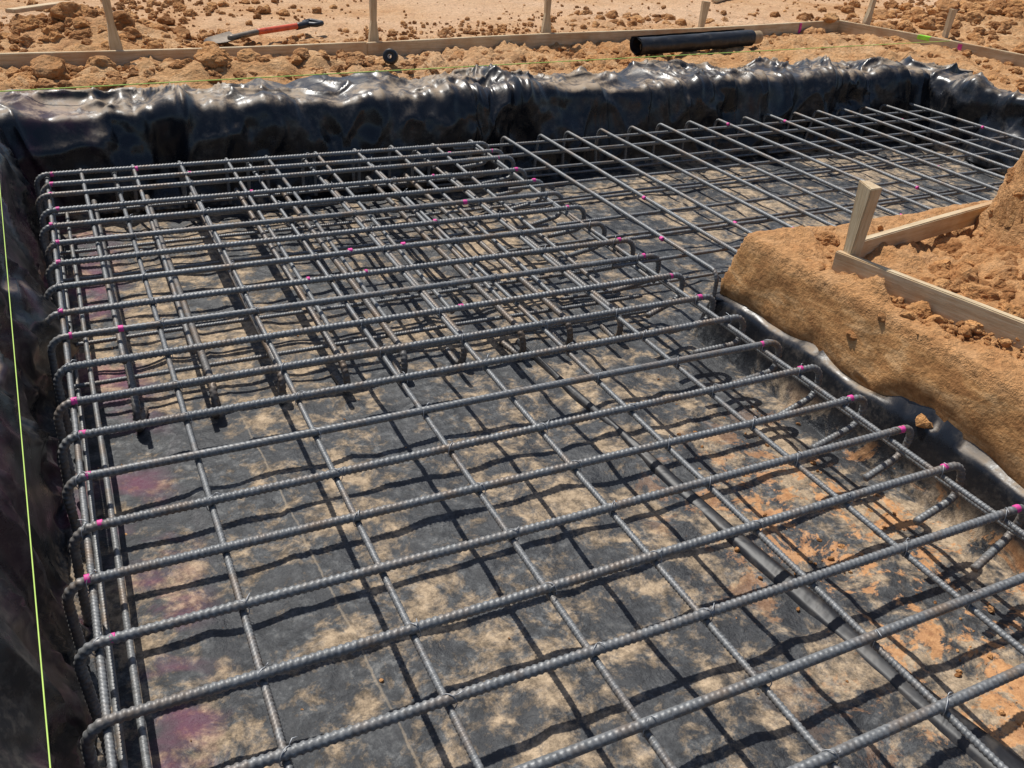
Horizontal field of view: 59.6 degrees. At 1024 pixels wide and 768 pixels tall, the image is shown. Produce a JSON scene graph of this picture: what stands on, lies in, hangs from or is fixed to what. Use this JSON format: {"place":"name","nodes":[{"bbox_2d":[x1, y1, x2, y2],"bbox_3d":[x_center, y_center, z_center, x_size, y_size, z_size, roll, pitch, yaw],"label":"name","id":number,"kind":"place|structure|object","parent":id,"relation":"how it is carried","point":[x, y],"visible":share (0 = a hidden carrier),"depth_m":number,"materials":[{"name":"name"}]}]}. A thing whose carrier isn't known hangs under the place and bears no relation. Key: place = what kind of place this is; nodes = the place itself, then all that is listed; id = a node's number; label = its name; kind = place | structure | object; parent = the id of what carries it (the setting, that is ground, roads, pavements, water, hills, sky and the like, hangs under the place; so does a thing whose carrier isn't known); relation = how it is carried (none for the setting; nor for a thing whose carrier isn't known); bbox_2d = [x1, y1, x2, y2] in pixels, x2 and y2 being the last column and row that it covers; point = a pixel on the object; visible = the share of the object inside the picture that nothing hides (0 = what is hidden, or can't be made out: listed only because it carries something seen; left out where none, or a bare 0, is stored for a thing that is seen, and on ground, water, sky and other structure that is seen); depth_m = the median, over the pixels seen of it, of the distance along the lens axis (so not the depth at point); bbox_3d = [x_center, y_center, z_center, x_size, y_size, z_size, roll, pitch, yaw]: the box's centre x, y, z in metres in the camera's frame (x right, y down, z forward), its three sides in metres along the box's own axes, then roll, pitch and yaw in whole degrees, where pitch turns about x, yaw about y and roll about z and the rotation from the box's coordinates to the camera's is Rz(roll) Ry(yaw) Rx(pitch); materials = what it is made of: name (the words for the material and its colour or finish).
{"place":"outdoors","nodes":[
{"label":"outdoors","id":0,"kind":"place"},
{"bbox_2d":[0,0,1023,488],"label":"ground","id":1,"kind":"structure","parent":0,"point":[972,392],"depth_m":3.99,"materials":[{"name":"soil"}]},
{"bbox_2d":[5,1,73,12],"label":"loose board","id":2,"kind":"object","parent":1,"relation":"on","point":[28,8],"visible":0.77,"depth_m":6.41,"materials":[{"name":"brown wood"}]},
{"bbox_2d":[101,0,122,49],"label":"timber stake","id":3,"kind":"object","parent":1,"relation":"on","point":[114,40],"visible":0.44,"depth_m":5.78,"materials":[{"name":"brown wood"}]},
{"bbox_2d":[204,18,323,44],"bbox_3d":[-1.858,-2.652,6.739,0.206,0.087,1.125,21,35,27],"label":"shovel","id":4,"kind":"object","parent":1,"relation":"on","point":[223,38],"visible":0.96,"depth_m":6.69,"materials":[{"name":"metal"}]},
{"bbox_2d":[368,0,378,41],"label":"timber stake","id":5,"kind":"object","parent":1,"relation":"on","point":[373,35],"visible":0.44,"depth_m":6.51,"materials":[{"name":"brown wood"}]},
{"bbox_2d":[0,55,1023,767],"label":"black plastic sheet","id":6,"kind":"object","parent":1,"relation":"on","point":[504,727],"visible":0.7,"depth_m":3.01,"materials":[{"name":"black plastic"}]},
{"bbox_2d":[34,141,1023,767],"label":"rebar mat","id":7,"kind":"object","parent":6,"relation":"on","point":[92,605],"visible":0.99,"depth_m":2.62,"materials":[{"name":"metal"}]},
{"bbox_2d":[55,103,1023,431],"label":"rebar mat","id":8,"kind":"object","parent":6,"relation":"on","point":[193,337],"visible":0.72,"depth_m":4.65,"materials":[{"name":"metal"}]},
{"bbox_2d":[98,301,1023,744],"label":"floor crumbs","id":9,"kind":"object","parent":6,"relation":"on","point":[990,655],"visible":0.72,"depth_m":2.75,"materials":[{"name":"soil"}]},
{"bbox_2d":[515,338,1023,767],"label":"plastic seam fold","id":10,"kind":"object","parent":6,"relation":"on","point":[811,603],"visible":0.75,"depth_m":2.57,"materials":[{"name":"black plastic"}]},
{"bbox_2d":[0,0,1023,90],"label":"dirt clods","id":11,"kind":"object","parent":1,"relation":"on","point":[45,71],"visible":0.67,"depth_m":6.94,"materials":[{"name":"soil"}]},
{"bbox_2d":[383,49,397,63],"bbox_3d":[-0.824,-2.220,6.056,0.099,0.109,0.086,4,31,0],"label":"tape roll","id":12,"kind":"object","parent":11,"relation":"on","point":[388,53],"visible":1,"depth_m":6.03,"materials":[{"name":"black plastic"}]},
{"bbox_2d":[0,20,1023,69],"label":"timber formwork","id":13,"kind":"object","parent":1,"relation":"on","point":[378,49],"visible":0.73,"depth_m":6.99,"materials":[{"name":"brown wood"}]},
{"bbox_2d":[0,189,50,767],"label":"string line","id":14,"kind":"object","parent":13,"relation":"attached to","point":[28,520],"visible":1,"depth_m":1.86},
{"bbox_2d":[0,41,945,91],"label":"string line","id":15,"kind":"object","parent":13,"relation":"attached to","point":[430,68],"visible":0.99,"depth_m":5.65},
{"bbox_2d":[541,0,551,32],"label":"timber stake","id":16,"kind":"object","parent":1,"relation":"on","point":[546,25],"visible":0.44,"depth_m":7.23,"materials":[{"name":"brown wood"}]},
{"bbox_2d":[630,29,762,55],"bbox_3d":[1.569,-2.869,7.485,1.416,0.142,0.167,-17,36,-31],"label":"plastic sheeting roll","id":17,"kind":"object","parent":1,"relation":"on","point":[670,43],"visible":1,"depth_m":7.38,"materials":[{"name":"plastic"}]},
{"bbox_2d":[698,1,710,26],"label":"timber stake","id":18,"kind":"object","parent":1,"relation":"on","point":[705,6],"visible":0.43,"depth_m":8.29,"materials":[{"name":"brown wood"}]},
{"bbox_2d":[843,180,881,256],"bbox_3d":[1.314,-0.506,3.450,0.051,0.565,0.081,-9,36,-16],"label":"timber stake","id":19,"kind":"object","parent":1,"relation":"on","point":[868,193],"visible":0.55,"depth_m":3.35,"materials":[{"name":"brown wood"}]},
{"bbox_2d":[862,0,876,24],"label":"timber stake","id":20,"kind":"object","parent":1,"relation":"on","point":[867,19],"visible":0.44,"depth_m":9.09,"materials":[{"name":"brown wood"}]},
{"bbox_2d":[803,167,1023,428],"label":"dirt clods","id":21,"kind":"object","parent":1,"relation":"on","point":[963,278],"visible":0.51,"depth_m":3.30,"materials":[{"name":"soil"}]},
{"bbox_2d":[832,201,1023,348],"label":"timber formwork","id":22,"kind":"object","parent":1,"relation":"on","point":[954,307],"visible":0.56,"depth_m":3.29,"materials":[{"name":"brown wood"}]},
{"bbox_2d":[942,8,957,37],"bbox_3d":[4.213,-3.393,8.687,0.081,0.480,0.042,-10,33,-29],"label":"timber stake","id":23,"kind":"object","parent":1,"relation":"on","point":[952,13],"visible":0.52,"depth_m":8.62,"materials":[{"name":"brown wood"}]}
]}

